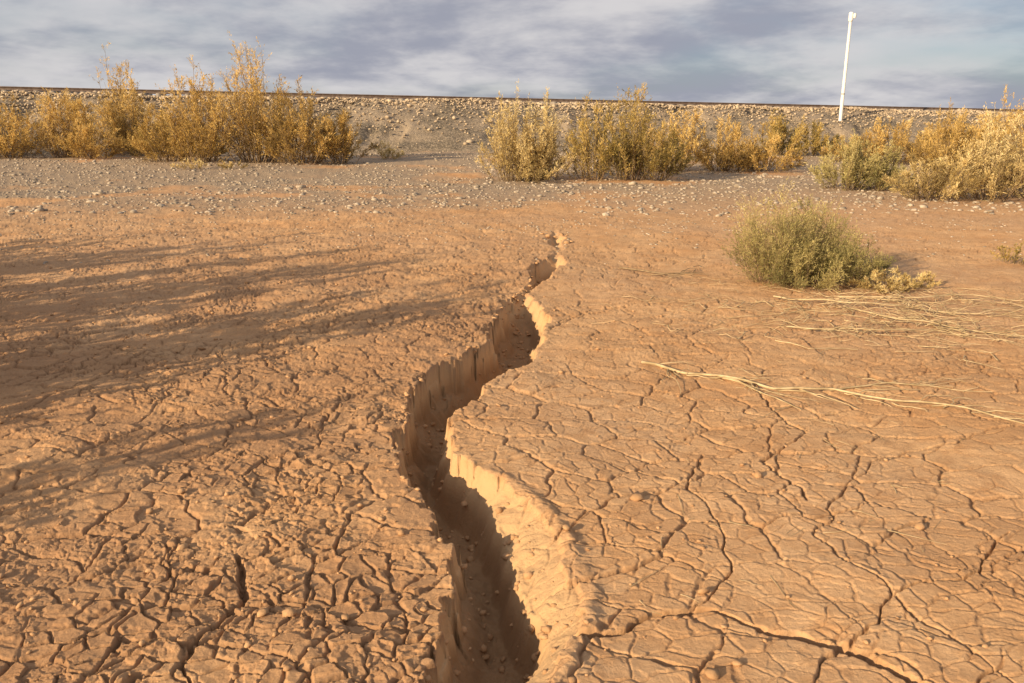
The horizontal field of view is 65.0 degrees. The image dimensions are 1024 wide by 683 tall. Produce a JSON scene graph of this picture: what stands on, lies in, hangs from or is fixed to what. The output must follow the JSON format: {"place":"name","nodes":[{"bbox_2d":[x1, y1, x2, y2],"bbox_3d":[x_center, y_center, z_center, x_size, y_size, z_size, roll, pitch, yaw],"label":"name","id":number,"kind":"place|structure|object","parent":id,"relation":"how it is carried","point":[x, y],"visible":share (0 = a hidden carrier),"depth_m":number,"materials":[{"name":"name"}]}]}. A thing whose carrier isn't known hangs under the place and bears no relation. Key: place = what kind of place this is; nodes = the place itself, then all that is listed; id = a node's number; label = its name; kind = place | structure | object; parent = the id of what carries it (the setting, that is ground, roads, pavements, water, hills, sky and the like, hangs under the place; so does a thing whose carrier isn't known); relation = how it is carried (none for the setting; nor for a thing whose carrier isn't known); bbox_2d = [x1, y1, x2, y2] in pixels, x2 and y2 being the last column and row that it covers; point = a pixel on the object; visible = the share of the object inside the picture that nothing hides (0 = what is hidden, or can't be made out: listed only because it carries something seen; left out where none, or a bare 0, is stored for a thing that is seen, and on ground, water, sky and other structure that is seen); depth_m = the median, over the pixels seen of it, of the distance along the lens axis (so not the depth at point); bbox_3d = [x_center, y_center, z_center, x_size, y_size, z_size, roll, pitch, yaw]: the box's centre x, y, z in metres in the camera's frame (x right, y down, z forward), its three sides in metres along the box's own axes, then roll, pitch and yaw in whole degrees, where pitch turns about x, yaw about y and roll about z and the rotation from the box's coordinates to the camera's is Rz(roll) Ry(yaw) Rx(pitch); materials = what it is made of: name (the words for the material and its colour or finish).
{"place":"outdoors","nodes":[
{"label":"outdoors","id":0,"kind":"place"},
{"bbox_2d":[0,146,1023,682],"bbox_3d":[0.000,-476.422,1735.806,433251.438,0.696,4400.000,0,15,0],"label":"ground","id":1,"kind":"structure","parent":0,"point":[542,456],"depth_m":4.22,"materials":[{"name":"brown soil"}]},
{"bbox_2d":[0,86,126,158],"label":"tamarisk shrub","id":2,"kind":"object","parent":1,"relation":"on","point":[78,139],"visible":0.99,"depth_m":29.19,"materials":[{"name":"yellow plant"}]},
{"bbox_2d":[86,42,166,155],"bbox_3d":[-15.249,-9.452,31.709,3.885,4.572,2.722,9,18,28],"label":"tamarisk shrub","id":3,"kind":"object","parent":1,"relation":"on","point":[114,121],"visible":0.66,"depth_m":31.57,"materials":[{"name":"yellow plant"}]},
{"bbox_2d":[128,108,229,157],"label":"tamarisk shrub","id":4,"kind":"object","parent":1,"relation":"on","point":[140,134],"visible":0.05,"depth_m":29.82,"materials":[{"name":"yellow plant"}]},
{"bbox_2d":[170,158,248,168],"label":"dry herb","id":5,"kind":"object","parent":1,"relation":"on","point":[226,166],"visible":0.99,"depth_m":24.73,"materials":[{"name":"yellow plant"}]},
{"bbox_2d":[120,30,381,164],"bbox_3d":[-8.845,-8.018,26.977,8.882,4.515,3.825,0,15,0],"label":"tamarisk shrub","id":6,"kind":"object","parent":1,"relation":"on","point":[197,144],"visible":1,"depth_m":26.79,"materials":[{"name":"yellow plant"}]},
{"bbox_2d":[375,139,405,158],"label":"dry herb","id":7,"kind":"object","parent":1,"relation":"on","point":[386,151],"visible":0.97,"depth_m":29.52,"materials":[{"name":"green plant"}]},
{"bbox_2d":[394,262,557,682],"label":"fissure rubble","id":8,"kind":"object","parent":1,"relation":"on","point":[542,635],"visible":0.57,"depth_m":3.35,"materials":[{"name":"brown soil"}]},
{"bbox_2d":[0,245,992,682],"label":"mud clods","id":9,"kind":"object","parent":1,"relation":"on","point":[708,671],"visible":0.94,"depth_m":3.25,"materials":[{"name":"brown soil"}]},
{"bbox_2d":[0,91,1023,156],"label":"railway embankment","id":10,"kind":"structure","parent":1,"relation":"on","point":[426,140],"depth_m":38.63,"materials":[{"name":"grey gravel"}]},
{"bbox_2d":[0,89,1022,151],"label":"ballast stones","id":11,"kind":"object","parent":10,"relation":"on","point":[481,101],"visible":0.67,"depth_m":40.55,"materials":[{"name":"grey gravel"}]},
{"bbox_2d":[0,86,1023,112],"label":"railway track","id":12,"kind":"structure","parent":10,"relation":"on","point":[158,92],"depth_m":43.04,"materials":[{"name":"metal"}]},
{"bbox_2d":[838,12,856,120],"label":"marker pole","id":13,"kind":"object","parent":10,"relation":"on","point":[852,15],"visible":0.9,"depth_m":44.00,"materials":[{"name":"white metal"}]},
{"bbox_2d":[0,151,1023,266],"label":"pebbles","id":14,"kind":"object","parent":1,"relation":"on","point":[343,198],"visible":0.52,"depth_m":18.42,"materials":[{"name":"stone"}]},
{"bbox_2d":[473,79,576,183],"bbox_3d":[0.489,-5.664,21.679,2.510,2.741,2.533,-13,20,-39],"label":"tamarisk shrub","id":15,"kind":"object","parent":1,"relation":"on","point":[535,160],"visible":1,"depth_m":21.60,"materials":[{"name":"yellow plant"}]},
{"bbox_2d":[535,233,573,243],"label":"fissure end clods","id":16,"kind":"object","parent":1,"relation":"on","point":[561,234],"visible":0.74,"depth_m":11.36,"materials":[{"name":"brown soil"}]},
{"bbox_2d":[556,84,695,180],"bbox_3d":[3.100,-5.483,21.579,3.861,2.889,2.257,0,15,0],"label":"tamarisk shrub","id":17,"kind":"object","parent":1,"relation":"on","point":[632,166],"visible":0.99,"depth_m":21.47,"materials":[{"name":"yellow plant"}]},
{"bbox_2d":[619,265,705,277],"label":"fallen branch","id":18,"kind":"object","parent":1,"relation":"on","point":[679,273],"visible":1,"depth_m":8.79,"materials":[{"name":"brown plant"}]},
{"bbox_2d":[638,108,809,172],"bbox_3d":[6.552,-6.313,25.493,5.589,2.138,2.982,0,15,0],"label":"tamarisk shrub","id":19,"kind":"object","parent":1,"relation":"on","point":[725,153],"visible":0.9,"depth_m":25.16,"materials":[{"name":"yellow plant"}]},
{"bbox_2d":[751,108,840,155],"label":"tamarisk shrub","id":20,"kind":"object","parent":1,"relation":"on","point":[817,144],"visible":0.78,"depth_m":32.49,"materials":[{"name":"yellow plant"}]},
{"bbox_2d":[578,274,1023,381],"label":"dry twigs","id":21,"kind":"object","parent":1,"relation":"on","point":[904,302],"visible":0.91,"depth_m":6.76,"materials":[{"name":"beige plant"}]},
{"bbox_2d":[719,173,896,291],"bbox_3d":[2.996,-1.027,8.142,1.638,1.354,1.480,-11,19,-36],"label":"saltbush","id":22,"kind":"object","parent":1,"relation":"on","point":[821,259],"visible":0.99,"depth_m":8.01,"materials":[{"name":"green plant"}]},
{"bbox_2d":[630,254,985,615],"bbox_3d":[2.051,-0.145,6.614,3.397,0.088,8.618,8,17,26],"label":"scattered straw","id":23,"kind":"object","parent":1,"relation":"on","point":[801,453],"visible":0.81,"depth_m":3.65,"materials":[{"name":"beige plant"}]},
{"bbox_2d":[641,361,1023,423],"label":"fallen branch","id":24,"kind":"object","parent":1,"relation":"on","point":[735,379],"visible":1,"depth_m":4.91,"materials":[{"name":"beige wood"}]},
{"bbox_2d":[804,129,916,190],"bbox_3d":[8.329,-4.297,19.077,2.616,1.519,1.987,0,15,0],"label":"tamarisk shrub","id":25,"kind":"object","parent":1,"relation":"on","point":[868,172],"visible":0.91,"depth_m":18.82,"materials":[{"name":"green plant"}]},
{"bbox_2d":[848,265,942,293],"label":"herb","id":26,"kind":"object","parent":1,"relation":"on","point":[922,278],"visible":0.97,"depth_m":7.85,"materials":[{"name":"yellow plant"}]},
{"bbox_2d":[773,290,1023,342],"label":"fallen branch","id":27,"kind":"object","parent":1,"relation":"on","point":[863,297],"visible":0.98,"depth_m":6.76,"materials":[{"name":"beige wood"}]},
{"bbox_2d":[819,105,980,163],"bbox_3d":[14.319,-7.449,29.152,6.391,2.288,3.544,0,15,0],"label":"tamarisk shrub","id":28,"kind":"object","parent":1,"relation":"on","point":[903,142],"visible":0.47,"depth_m":29.20,"materials":[{"name":"yellow plant"}]},
{"bbox_2d":[882,101,1023,201],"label":"tamarisk shrub","id":29,"kind":"object","parent":1,"relation":"on","point":[999,170],"visible":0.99,"depth_m":16.54,"materials":[{"name":"yellow plant"}]},
{"bbox_2d":[909,84,1023,173],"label":"tamarisk shrub","id":30,"kind":"object","parent":1,"relation":"on","point":[954,143],"visible":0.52,"depth_m":23.73,"materials":[{"name":"yellow plant"}]},
{"bbox_2d":[915,109,1023,147],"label":"tamarisk shrub","id":31,"kind":"object","parent":1,"relation":"on","point":[996,117],"visible":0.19,"depth_m":36.60,"materials":[{"name":"yellow plant"}]},
{"bbox_2d":[990,241,1023,264],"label":"dry herb","id":32,"kind":"object","parent":1,"relation":"on","point":[1008,253],"visible":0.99,"depth_m":9.36,"materials":[{"name":"yellow plant"}]},
{"bbox_2d":[0,0,1023,108],"label":"sky","id":33,"kind":"structure","parent":0,"point":[903,53],"materials":[{"name":"grey"}]}
]}

